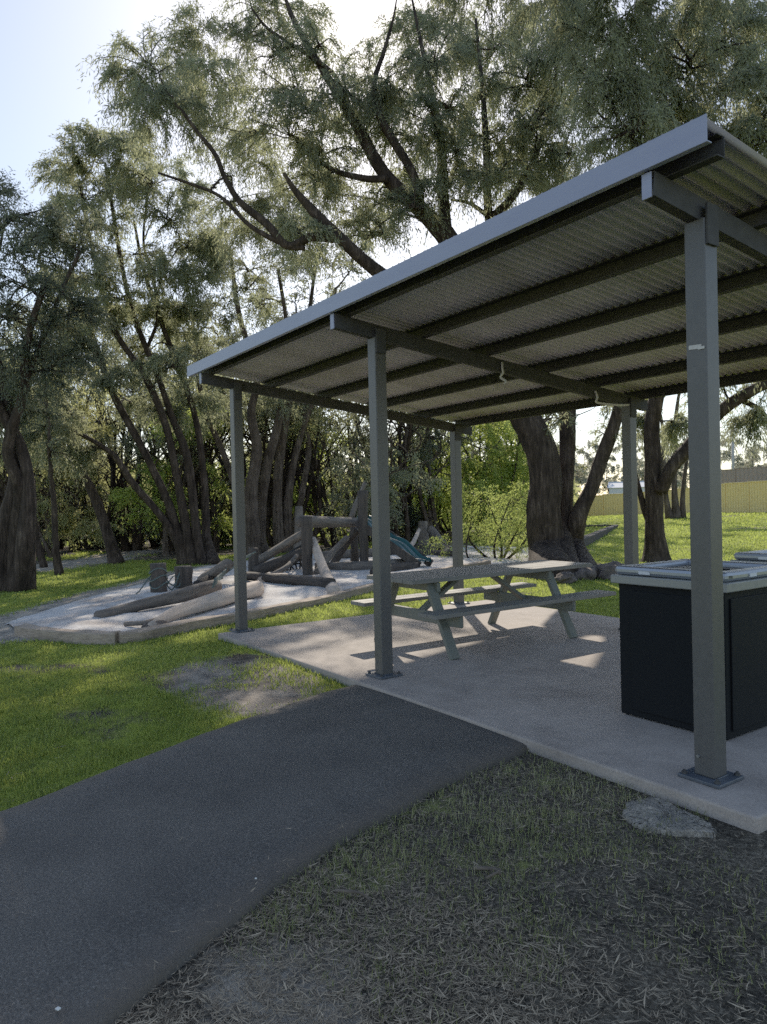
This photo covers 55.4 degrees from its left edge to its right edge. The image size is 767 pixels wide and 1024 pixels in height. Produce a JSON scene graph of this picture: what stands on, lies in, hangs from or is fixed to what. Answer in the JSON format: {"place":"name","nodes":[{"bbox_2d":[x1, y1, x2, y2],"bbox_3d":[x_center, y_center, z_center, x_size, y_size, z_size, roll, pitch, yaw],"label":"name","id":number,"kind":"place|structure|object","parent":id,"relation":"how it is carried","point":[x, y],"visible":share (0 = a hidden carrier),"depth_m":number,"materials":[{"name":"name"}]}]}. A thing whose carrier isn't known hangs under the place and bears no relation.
{"place":"outdoors","nodes":[
{"label":"outdoors","id":0,"kind":"place"},
{"bbox_2d":[0,685,527,1023],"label":"path","id":1,"kind":"structure","parent":0,"point":[137,879],"depth_m":3.38,"materials":[{"name":"asphalt"}]},
{"bbox_2d":[3,545,527,630],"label":"sand","id":2,"kind":"structure","parent":0,"point":[77,615],"depth_m":12.15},
{"bbox_2d":[93,580,221,617],"bbox_3d":[-3.311,1.330,11.044,0.336,0.289,2.254,-1,5,34],"label":"log","id":3,"kind":"object","parent":2,"relation":"on","point":[188,593],"visible":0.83,"depth_m":10.96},
{"bbox_2d":[150,563,167,592],"bbox_3d":[-3.943,1.231,12.829,0.322,0.659,0.312,-2,1,-35],"label":"stump","id":4,"kind":"object","parent":2,"relation":"on","point":[158,582],"visible":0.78,"depth_m":12.70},
{"bbox_2d":[122,567,180,594],"bbox_3d":[-3.966,1.200,12.874,0.410,0.481,1.185,-1,1,41],"label":"rope net","id":5,"kind":"object","parent":4,"relation":"attached to","point":[167,582],"visible":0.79,"depth_m":12.75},
{"bbox_2d":[174,565,192,588],"bbox_3d":[-3.700,1.276,13.505,0.337,0.546,0.370,-2,1,-35],"label":"stump","id":6,"kind":"object","parent":2,"relation":"on","point":[185,576],"visible":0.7,"depth_m":13.36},
{"bbox_2d":[148,580,263,625],"bbox_3d":[-2.586,1.329,10.775,0.323,0.303,3.402,-1,1,14],"label":"log","id":7,"kind":"object","parent":2,"relation":"on","point":[221,597],"visible":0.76,"depth_m":10.56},
{"bbox_2d":[197,559,233,579],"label":"log","id":8,"kind":"object","parent":2,"relation":"on","point":[218,569],"visible":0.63,"depth_m":13.95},
{"bbox_2d":[248,548,258,571],"bbox_3d":[-2.899,1.155,16.341,0.257,0.700,0.241,-2,1,-35],"label":"log post","id":9,"kind":"object","parent":2,"relation":"on","point":[253,560],"visible":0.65,"depth_m":16.25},
{"bbox_2d":[252,548,301,572],"bbox_3d":[-2.274,1.097,16.335,1.371,0.278,0.328,-23,9,-21],"label":"log","id":10,"kind":"object","parent":2,"relation":"on","point":[274,564],"visible":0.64,"depth_m":16.15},
{"bbox_2d":[258,530,300,563],"bbox_3d":[-2.590,0.919,17.413,0.399,0.301,2.997,-2,-16,-35],"label":"log","id":11,"kind":"object","parent":2,"relation":"on","point":[280,547],"visible":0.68,"depth_m":16.82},
{"bbox_2d":[272,553,298,572],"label":"log","id":12,"kind":"object","parent":2,"relation":"on","point":[289,564],"visible":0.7,"depth_m":15.48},
{"bbox_2d":[246,572,335,587],"bbox_3d":[-1.839,1.286,13.835,0.232,0.223,2.796,-2,1,-43],"label":"log","id":13,"kind":"object","parent":2,"relation":"on","point":[304,580],"visible":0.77,"depth_m":13.62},
{"bbox_2d":[293,506,302,548],"bbox_3d":[-2.671,0.659,23.092,0.361,1.687,0.381,-1,-7,-1],"label":"stump","id":14,"kind":"object","parent":2,"relation":"on","point":[298,510],"visible":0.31,"depth_m":23.04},
{"bbox_2d":[301,516,312,574],"bbox_3d":[-1.614,0.788,15.377,0.260,1.392,0.254,-2,1,-35],"label":"log post","id":15,"kind":"object","parent":2,"relation":"on","point":[306,540],"visible":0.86,"depth_m":15.27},
{"bbox_2d":[295,515,356,527],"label":"log beam","id":16,"kind":"structure","parent":15,"relation":"attached to","point":[325,522],"depth_m":16.74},
{"bbox_2d":[312,537,340,593],"bbox_3d":[-1.140,1.132,14.012,0.316,0.510,3.666,-1,12,-11],"label":"log","id":17,"kind":"object","parent":2,"relation":"on","point":[324,571],"visible":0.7,"depth_m":14.53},
{"bbox_2d":[313,535,349,574],"bbox_3d":[-1.244,1.035,16.879,0.311,0.287,2.339,-1,18,15],"label":"log","id":18,"kind":"object","parent":2,"relation":"on","point":[331,553],"visible":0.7,"depth_m":17.27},
{"bbox_2d":[330,528,358,561],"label":"log","id":19,"kind":"object","parent":2,"relation":"on","point":[340,553],"visible":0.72,"depth_m":18.07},
{"bbox_2d":[350,527,358,560],"bbox_3d":[-0.751,0.908,18.696,0.238,1.053,0.257,-2,1,-35],"label":"log post","id":20,"kind":"object","parent":2,"relation":"on","point":[354,552],"visible":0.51,"depth_m":18.60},
{"bbox_2d":[315,559,404,569],"bbox_3d":[-0.444,1.237,16.759,2.252,0.259,0.703,-2,1,-10],"label":"log","id":21,"kind":"object","parent":2,"relation":"on","point":[357,565],"visible":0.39,"depth_m":16.48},
{"bbox_2d":[357,490,368,560],"bbox_3d":[-0.469,0.467,17.187,0.261,1.949,0.251,-2,1,-35],"label":"log post","id":22,"kind":"object","parent":2,"relation":"on","point":[362,500],"visible":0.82,"depth_m":17.08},
{"bbox_2d":[355,515,433,566],"bbox_3d":[0.243,0.694,17.169,1.727,1.248,0.685,-1,1,28],"label":"slide","id":23,"kind":"object","parent":2,"relation":"on","point":[404,549],"visible":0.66,"depth_m":17.06,"materials":[{"name":"teal plastic"}]},
{"bbox_2d":[370,562,418,574],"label":"log","id":24,"kind":"object","parent":2,"relation":"on","point":[399,566],"visible":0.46,"depth_m":16.30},
{"bbox_2d":[390,549,451,555],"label":"log","id":25,"kind":"object","parent":2,"relation":"on","point":[437,552],"visible":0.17,"depth_m":20.55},
{"bbox_2d":[418,521,428,542],"bbox_3d":[1.412,0.836,25.680,0.371,1.031,0.397,-2,1,-35],"label":"log post","id":26,"kind":"object","parent":2,"relation":"on","point":[423,533],"visible":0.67,"depth_m":25.53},
{"bbox_2d":[427,526,451,550],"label":"log","id":27,"kind":"object","parent":2,"relation":"on","point":[432,531],"visible":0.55,"depth_m":24.48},
{"bbox_2d":[0,513,766,1023],"bbox_3d":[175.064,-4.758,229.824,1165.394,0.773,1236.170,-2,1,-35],"label":"ground","id":28,"kind":"structure","parent":0,"point":[268,697],"depth_m":2.93,"materials":[{"name":"plant"}]},
{"bbox_2d":[0,327,44,507],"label":"slender tree","id":29,"kind":"object","parent":28,"relation":"on","point":[4,477],"visible":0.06,"depth_m":25.16,"materials":[{"name":"green plant"}]},
{"bbox_2d":[22,339,53,567],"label":"sapling","id":30,"kind":"object","parent":28,"relation":"on","point":[42,561],"visible":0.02,"depth_m":20.96,"materials":[{"name":"green plant"}]},
{"bbox_2d":[31,334,82,574],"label":"sapling","id":31,"kind":"object","parent":28,"relation":"on","point":[56,555],"visible":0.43,"depth_m":18.21,"materials":[{"name":"green plant"}]},
{"bbox_2d":[28,388,93,554],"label":"slender tree","id":32,"kind":"object","parent":28,"relation":"on","point":[73,505],"visible":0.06,"depth_m":26.77,"materials":[{"name":"green plant"}]},
{"bbox_2d":[0,166,125,592],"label":"tree","id":33,"kind":"object","parent":28,"relation":"on","point":[18,522],"visible":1,"depth_m":14.09,"materials":[{"name":"green plant"}]},
{"bbox_2d":[0,439,129,557],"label":"young tree","id":34,"kind":"object","parent":28,"relation":"on","point":[67,519],"visible":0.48,"depth_m":25.06,"materials":[{"name":"green plant"}]},
{"bbox_2d":[14,623,120,644],"bbox_3d":[-3.862,1.543,8.833,1.686,0.286,0.282,-1,1,26],"label":"timber edging","id":35,"kind":"object","parent":28,"relation":"on","point":[33,632],"visible":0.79,"depth_m":8.64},
{"bbox_2d":[19,333,126,564],"bbox_3d":[-9.428,-2.035,21.792,3.747,7.487,2.521,-1,1,2],"label":"tree","id":36,"kind":"object","parent":28,"relation":"on","point":[114,553],"visible":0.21,"depth_m":21.81,"materials":[{"name":"green plant"}]},
{"bbox_2d":[40,491,131,549],"bbox_3d":[-13.016,0.469,31.822,5.212,3.330,5.052,-1,1,27],"label":"shrub","id":37,"kind":"object","parent":28,"relation":"on","point":[86,537],"visible":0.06,"depth_m":30.59,"materials":[{"name":"green plant"}]},
{"bbox_2d":[44,404,133,551],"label":"slender tree","id":38,"kind":"object","parent":28,"relation":"on","point":[78,536],"visible":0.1,"depth_m":29.01,"materials":[{"name":"green plant"}]},
{"bbox_2d":[62,407,118,548],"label":"slender tree","id":39,"kind":"object","parent":28,"relation":"on","point":[85,543],"visible":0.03,"depth_m":30.24,"materials":[{"name":"green plant"}]},
{"bbox_2d":[51,460,147,549],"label":"young tree","id":40,"kind":"object","parent":28,"relation":"on","point":[103,480],"visible":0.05,"depth_m":30.95,"materials":[{"name":"green plant"}]},
{"bbox_2d":[26,299,184,501],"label":"woodland tree","id":41,"kind":"object","parent":28,"relation":"on","point":[107,394],"visible":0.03,"depth_m":47.46,"materials":[{"name":"green plant"}]},
{"bbox_2d":[70,334,163,550],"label":"slender tree","id":42,"kind":"object","parent":28,"relation":"on","point":[137,541],"visible":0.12,"depth_m":28.20,"materials":[{"name":"green plant"}]},
{"bbox_2d":[85,504,163,548],"bbox_3d":[-10.174,0.701,30.024,3.852,2.461,3.733,-2,1,-20],"label":"shrub","id":43,"kind":"object","parent":28,"relation":"on","point":[113,523],"visible":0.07,"depth_m":29.06,"materials":[{"name":"green plant"}]},
{"bbox_2d":[0,118,249,564],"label":"tree","id":44,"kind":"object","parent":28,"relation":"on","point":[124,182],"visible":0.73,"depth_m":20.09,"materials":[{"name":"green plant"}]},
{"bbox_2d":[85,339,174,550],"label":"slender tree","id":45,"kind":"object","parent":28,"relation":"on","point":[112,464],"visible":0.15,"depth_m":28.32,"materials":[{"name":"green plant"}]},
{"bbox_2d":[91,377,198,496],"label":"slender tree","id":46,"kind":"object","parent":28,"relation":"on","point":[166,457],"visible":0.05,"depth_m":28.96,"materials":[{"name":"green plant"}]},
{"bbox_2d":[133,376,196,546],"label":"slender tree","id":47,"kind":"object","parent":28,"relation":"on","point":[153,544],"visible":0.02,"depth_m":30.52,"materials":[{"name":"green plant"}]},
{"bbox_2d":[105,404,245,554],"bbox_3d":[-7.341,-1.097,25.532,5.137,5.382,4.106,-1,1,31],"label":"young tree","id":48,"kind":"object","parent":28,"relation":"on","point":[130,496],"visible":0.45,"depth_m":25.09,"materials":[{"name":"green plant"}]},
{"bbox_2d":[110,377,248,550],"bbox_3d":[-7.488,-1.777,27.716,5.643,6.645,3.354,-2,1,-30],"label":"woodland tree","id":49,"kind":"object","parent":28,"relation":"on","point":[154,452],"visible":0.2,"depth_m":26.96,"materials":[{"name":"green plant"}]},
{"bbox_2d":[123,301,259,467],"bbox_3d":[-9.280,-4.246,35.144,5.874,11.636,9.881,-1,1,28],"label":"woodland tree","id":50,"kind":"object","parent":28,"relation":"on","point":[161,347],"visible":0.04,"depth_m":35.67,"materials":[{"name":"green plant"}]},
{"bbox_2d":[144,435,249,542],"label":"young tree","id":51,"kind":"object","parent":28,"relation":"on","point":[213,452],"visible":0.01,"depth_m":33.44,"materials":[{"name":"green plant"}]},
{"bbox_2d":[125,369,271,512],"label":"woodland tree","id":52,"kind":"object","parent":28,"relation":"on","point":[196,460],"visible":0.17,"depth_m":26.18,"materials":[{"name":"green plant"}]},
{"bbox_2d":[125,477,272,549],"bbox_3d":[-7.016,0.182,30.453,4.654,3.765,6.590,-1,1,17],"label":"shrub","id":53,"kind":"object","parent":28,"relation":"on","point":[160,538],"visible":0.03,"depth_m":28.72,"materials":[{"name":"green plant"}]},
{"bbox_2d":[135,375,264,551],"bbox_3d":[-6.365,-1.736,26.405,3.672,6.543,5.035,-1,1,43],"label":"slender tree","id":54,"kind":"object","parent":28,"relation":"on","point":[216,540],"visible":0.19,"depth_m":26.30,"materials":[{"name":"green plant"}]},
{"bbox_2d":[158,377,273,540],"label":"slender tree","id":55,"kind":"object","parent":28,"relation":"on","point":[221,460],"visible":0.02,"depth_m":31.24,"materials":[{"name":"green plant"}]},
{"bbox_2d":[168,392,273,524],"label":"slender tree","id":56,"kind":"object","parent":28,"relation":"on","point":[215,454],"visible":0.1,"depth_m":27.27,"materials":[{"name":"green plant"}]},
{"bbox_2d":[198,488,272,546],"bbox_3d":[-6.184,0.399,30.110,3.701,3.147,4.223,-2,1,-35],"label":"shrub","id":57,"kind":"object","parent":28,"relation":"on","point":[224,537],"visible":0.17,"depth_m":28.85,"materials":[{"name":"green plant"}]},
{"bbox_2d":[201,273,312,476],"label":"woodland tree","id":58,"kind":"object","parent":28,"relation":"on","point":[223,298],"visible":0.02,"depth_m":44.62,"materials":[{"name":"green plant"}]},
{"bbox_2d":[226,391,331,510],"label":"slender tree","id":59,"kind":"object","parent":28,"relation":"on","point":[285,472],"visible":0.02,"depth_m":26.70,"materials":[{"name":"brown plant"}]},
{"bbox_2d":[226,378,338,547],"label":"woodland tree","id":60,"kind":"object","parent":28,"relation":"on","point":[268,533],"visible":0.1,"depth_m":26.97,"materials":[{"name":"green plant"}]},
{"bbox_2d":[242,387,323,520],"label":"slender tree","id":61,"kind":"object","parent":28,"relation":"on","point":[270,494],"visible":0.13,"depth_m":26.40,"materials":[{"name":"brown plant"}]},
{"bbox_2d":[153,108,425,555],"bbox_3d":[-3.081,-5.975,24.580,8.788,15.192,9.101,-2,1,-35],"label":"tree","id":62,"kind":"object","parent":28,"relation":"on","point":[255,514],"visible":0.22,"depth_m":23.71,"materials":[{"name":"green plant"}]},
{"bbox_2d":[0,437,581,531],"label":"wood","id":63,"kind":"object","parent":28,"relation":"on","point":[576,494],"visible":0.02,"depth_m":54.49,"materials":[{"name":"green plant"}]},
{"bbox_2d":[212,243,387,518],"bbox_3d":[-3.740,-5.317,33.608,10.012,13.502,7.568,-1,1,17],"label":"woodland tree","id":64,"kind":"object","parent":28,"relation":"on","point":[295,295],"visible":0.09,"depth_m":34.55,"materials":[{"name":"green plant"}]},
{"bbox_2d":[118,560,490,643],"bbox_3d":[-0.208,1.424,13.243,0.521,0.277,11.112,-1,1,30],"label":"timber edging","id":65,"kind":"object","parent":28,"relation":"on","point":[169,629],"visible":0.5,"depth_m":9.77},
{"bbox_2d":[264,406,354,538],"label":"slender tree","id":66,"kind":"object","parent":28,"relation":"on","point":[316,465],"visible":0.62,"depth_m":26.39,"materials":[{"name":"green plant"}]},
{"bbox_2d":[269,390,366,546],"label":"slender tree","id":67,"kind":"object","parent":28,"relation":"on","point":[322,535],"visible":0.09,"depth_m":27.72,"materials":[{"name":"brown plant"}]},
{"bbox_2d":[288,427,356,543],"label":"young tree","id":68,"kind":"object","parent":28,"relation":"on","point":[310,503],"visible":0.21,"depth_m":29.90,"materials":[{"name":"green plant"}]},
{"bbox_2d":[289,399,401,542],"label":"woodland tree","id":69,"kind":"object","parent":28,"relation":"on","point":[357,432],"visible":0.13,"depth_m":29.08,"materials":[{"name":"green plant"}]},
{"bbox_2d":[340,409,407,540],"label":"slender tree","id":70,"kind":"object","parent":28,"relation":"on","point":[369,538],"visible":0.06,"depth_m":31.69,"materials":[{"name":"green plant"}]},
{"bbox_2d":[326,499,432,540],"bbox_3d":[-0.256,0.349,32.797,4.947,2.826,3.494,-1,1,-16],"label":"shrub","id":71,"kind":"object","parent":28,"relation":"on","point":[416,509],"visible":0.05,"depth_m":32.98,"materials":[{"name":"green plant"}]},
{"bbox_2d":[316,410,447,542],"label":"young tree","id":72,"kind":"object","parent":28,"relation":"on","point":[402,476],"visible":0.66,"depth_m":25.43,"materials":[{"name":"green plant"}]},
{"bbox_2d":[1,649,766,1023],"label":"leaf litter","id":73,"kind":"object","parent":28,"relation":"on","point":[293,997],"visible":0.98,"depth_m":2.44,"materials":[{"name":"plant"}]},
{"bbox_2d":[348,401,430,541],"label":"slender tree","id":74,"kind":"object","parent":28,"relation":"on","point":[406,446],"visible":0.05,"depth_m":27.80,"materials":[{"name":"plant"}]},
{"bbox_2d":[368,504,437,540],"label":"shrub","id":75,"kind":"object","parent":28,"relation":"on","point":[414,522],"visible":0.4,"depth_m":30.40,"materials":[{"name":"green plant"}]},
{"bbox_2d":[388,422,447,540],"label":"slender tree","id":76,"kind":"object","parent":28,"relation":"on","point":[408,490],"visible":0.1,"depth_m":31.41,"materials":[{"name":"green plant"}]},
{"bbox_2d":[75,0,766,579],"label":"tree","id":77,"kind":"object","parent":28,"relation":"on","point":[585,44],"visible":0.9,"depth_m":16.07,"materials":[{"name":"green plant"}]},
{"bbox_2d":[342,409,501,542],"bbox_3d":[1.686,-2.994,29.745,6.402,8.634,4.839,-1,1,16],"label":"woodland tree","id":78,"kind":"object","parent":28,"relation":"on","point":[428,446],"visible":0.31,"depth_m":29.46,"materials":[{"name":"green plant"}]},
{"bbox_2d":[394,422,482,527],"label":"slender tree","id":79,"kind":"object","parent":28,"relation":"on","point":[439,513],"visible":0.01,"depth_m":33.13,"materials":[{"name":"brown plant"}]},
{"bbox_2d":[392,432,516,532],"bbox_3d":[2.910,-1.072,33.868,5.877,5.069,5.008,-1,1,-15],"label":"shrub","id":80,"kind":"object","parent":28,"relation":"on","point":[441,528],"visible":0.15,"depth_m":33.23,"materials":[{"name":"green plant"}]},
{"bbox_2d":[411,420,526,539],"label":"young tree","id":81,"kind":"object","parent":28,"relation":"on","point":[492,469],"visible":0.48,"depth_m":29.75,"materials":[{"name":"green plant"}]},
{"bbox_2d":[418,480,528,561],"bbox_3d":[3.109,0.592,19.418,3.714,2.919,3.853,-2,1,-35],"label":"shrub","id":82,"kind":"object","parent":28,"relation":"on","point":[512,541],"visible":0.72,"depth_m":19.52,"materials":[{"name":"green plant"}]},
{"bbox_2d":[224,748,766,1023],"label":"sparse grass","id":83,"kind":"structure","parent":28,"relation":"on","point":[492,840],"depth_m":3.06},
{"bbox_2d":[436,420,556,538],"bbox_3d":[4.917,-1.676,31.208,5.710,6.316,5.792,-2,1,-20],"label":"shrub","id":84,"kind":"object","parent":28,"relation":"on","point":[515,467],"visible":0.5,"depth_m":30.16,"materials":[{"name":"green plant"}]},
{"bbox_2d":[501,405,610,486],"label":"woodland tree","id":85,"kind":"object","parent":28,"relation":"on","point":[547,416],"visible":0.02,"depth_m":45.19,"materials":[{"name":"green plant"}]},
{"bbox_2d":[555,571,577,583],"bbox_3d":[3.428,1.247,13.812,0.514,0.250,0.466,-2,1,-40],"label":"rock","id":86,"kind":"object","parent":28,"relation":"on","point":[565,577],"visible":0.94,"depth_m":13.62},
{"bbox_2d":[574,565,597,579],"bbox_3d":[3.963,1.225,14.403,0.492,0.360,0.528,-1,1,22],"label":"rock","id":87,"kind":"object","parent":28,"relation":"on","point":[587,573],"visible":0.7,"depth_m":14.19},
{"bbox_2d":[574,440,616,494],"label":"distant tree","id":88,"kind":"object","parent":28,"relation":"on","point":[580,476],"visible":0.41,"depth_m":77.61,"materials":[{"name":"green plant"}]},
{"bbox_2d":[584,525,618,545],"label":"timber beam","id":89,"kind":"structure","parent":28,"relation":"on","point":[590,538],"depth_m":27.82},
{"bbox_2d":[584,455,622,493],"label":"distant tree","id":90,"kind":"object","parent":28,"relation":"on","point":[612,469],"visible":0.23,"depth_m":89.26,"materials":[{"name":"green plant"}]},
{"bbox_2d":[596,561,623,580],"bbox_3d":[4.528,1.208,14.414,0.747,0.462,0.982,-1,1,17],"label":"rock","id":91,"kind":"object","parent":28,"relation":"on","point":[606,570],"visible":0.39,"depth_m":14.18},
{"bbox_2d":[606,442,644,493],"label":"distant tree","id":92,"kind":"object","parent":28,"relation":"on","point":[639,471],"visible":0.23,"depth_m":90.83,"materials":[{"name":"green plant"}]},
{"bbox_2d":[607,481,644,493],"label":"shed","id":93,"kind":"structure","parent":28,"relation":"on","point":[615,487],"depth_m":73.07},
{"bbox_2d":[573,488,689,516],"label":"fence","id":94,"kind":"object","parent":28,"relation":"on","point":[606,504],"visible":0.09,"depth_m":55.33,"materials":[{"name":"yellow metal"}]},
{"bbox_2d":[637,454,688,488],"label":"distant tree","id":95,"kind":"object","parent":28,"relation":"on","point":[679,471],"visible":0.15,"depth_m":83.03,"materials":[{"name":"green plant"}]},
{"bbox_2d":[622,797,716,837],"bbox_3d":[1.342,1.466,3.486,0.348,0.075,0.464,-2,1,-35],"label":"concrete lump","id":96,"kind":"object","parent":28,"relation":"on","point":[696,826],"visible":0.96,"depth_m":3.45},
{"bbox_2d":[637,388,739,518],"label":"tree","id":97,"kind":"object","parent":28,"relation":"on","point":[675,509],"visible":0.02,"depth_m":39.89,"materials":[{"name":"green plant"}]},
{"bbox_2d":[618,381,766,562],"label":"tree","id":98,"kind":"object","parent":28,"relation":"on","point":[658,480],"visible":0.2,"depth_m":17.66,"materials":[{"name":"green plant"}]},
{"bbox_2d":[720,434,765,468],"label":"distant tree","id":99,"kind":"object","parent":28,"relation":"on","point":[727,456],"visible":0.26,"depth_m":93.12,"materials":[{"name":"green plant"}]},
{"bbox_2d":[721,481,766,512],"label":"fence","id":100,"kind":"object","parent":28,"relation":"on","point":[744,497],"visible":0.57,"depth_m":44.55,"materials":[{"name":"yellow metal"}]},
{"bbox_2d":[721,466,766,483],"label":"fence","id":101,"kind":"object","parent":28,"relation":"on","point":[745,474],"visible":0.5,"depth_m":57.49,"materials":[{"name":"grey metal"}]},
{"bbox_2d":[737,444,766,467],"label":"distant tree","id":102,"kind":"object","parent":28,"relation":"on","point":[751,461],"visible":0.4,"depth_m":80.44,"materials":[{"name":"green plant"}]},
{"bbox_2d":[0,512,766,810],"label":"lawn grass","id":103,"kind":"structure","parent":0,"point":[128,660],"depth_m":6.93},
{"bbox_2d":[0,0,766,494],"label":"sky","id":104,"kind":"structure","parent":0,"point":[42,42],"materials":[{"name":"white"}]},
{"bbox_2d":[218,600,766,833],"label":"slab","id":105,"kind":"structure","parent":0,"point":[538,681],"depth_m":5.82,"materials":[{"name":"concrete"}]},
{"bbox_2d":[187,114,766,788],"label":"picnic shelter","id":106,"kind":"object","parent":105,"relation":"on","point":[635,278],"visible":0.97,"depth_m":5.74,"materials":[{"name":"metal"}]},
{"bbox_2d":[351,560,615,659],"bbox_3d":[1.114,0.997,7.958,2.579,0.758,1.454,-2,1,-35],"label":"picnic table","id":107,"kind":"object","parent":105,"relation":"on","point":[429,581],"visible":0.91,"depth_m":7.69,"materials":[{"name":"paint"}]},
{"bbox_2d":[611,559,766,739],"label":"barbecue","id":108,"kind":"object","parent":105,"relation":"on","point":[655,614],"visible":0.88,"depth_m":4.62,"materials":[{"name":"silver metal"}]},
{"bbox_2d":[630,591,693,724],"bbox_3d":[1.844,0.926,4.655,0.012,0.800,0.620,-2,1,-35],"label":"door","id":109,"kind":"structure","parent":108,"relation":"in","point":[661,624],"depth_m":4.71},
{"bbox_2d":[730,550,766,562],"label":"barbecue","id":110,"kind":"object","parent":105,"relation":"on","point":[756,556],"visible":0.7,"depth_m":5.85,"materials":[{"name":"silver metal"}]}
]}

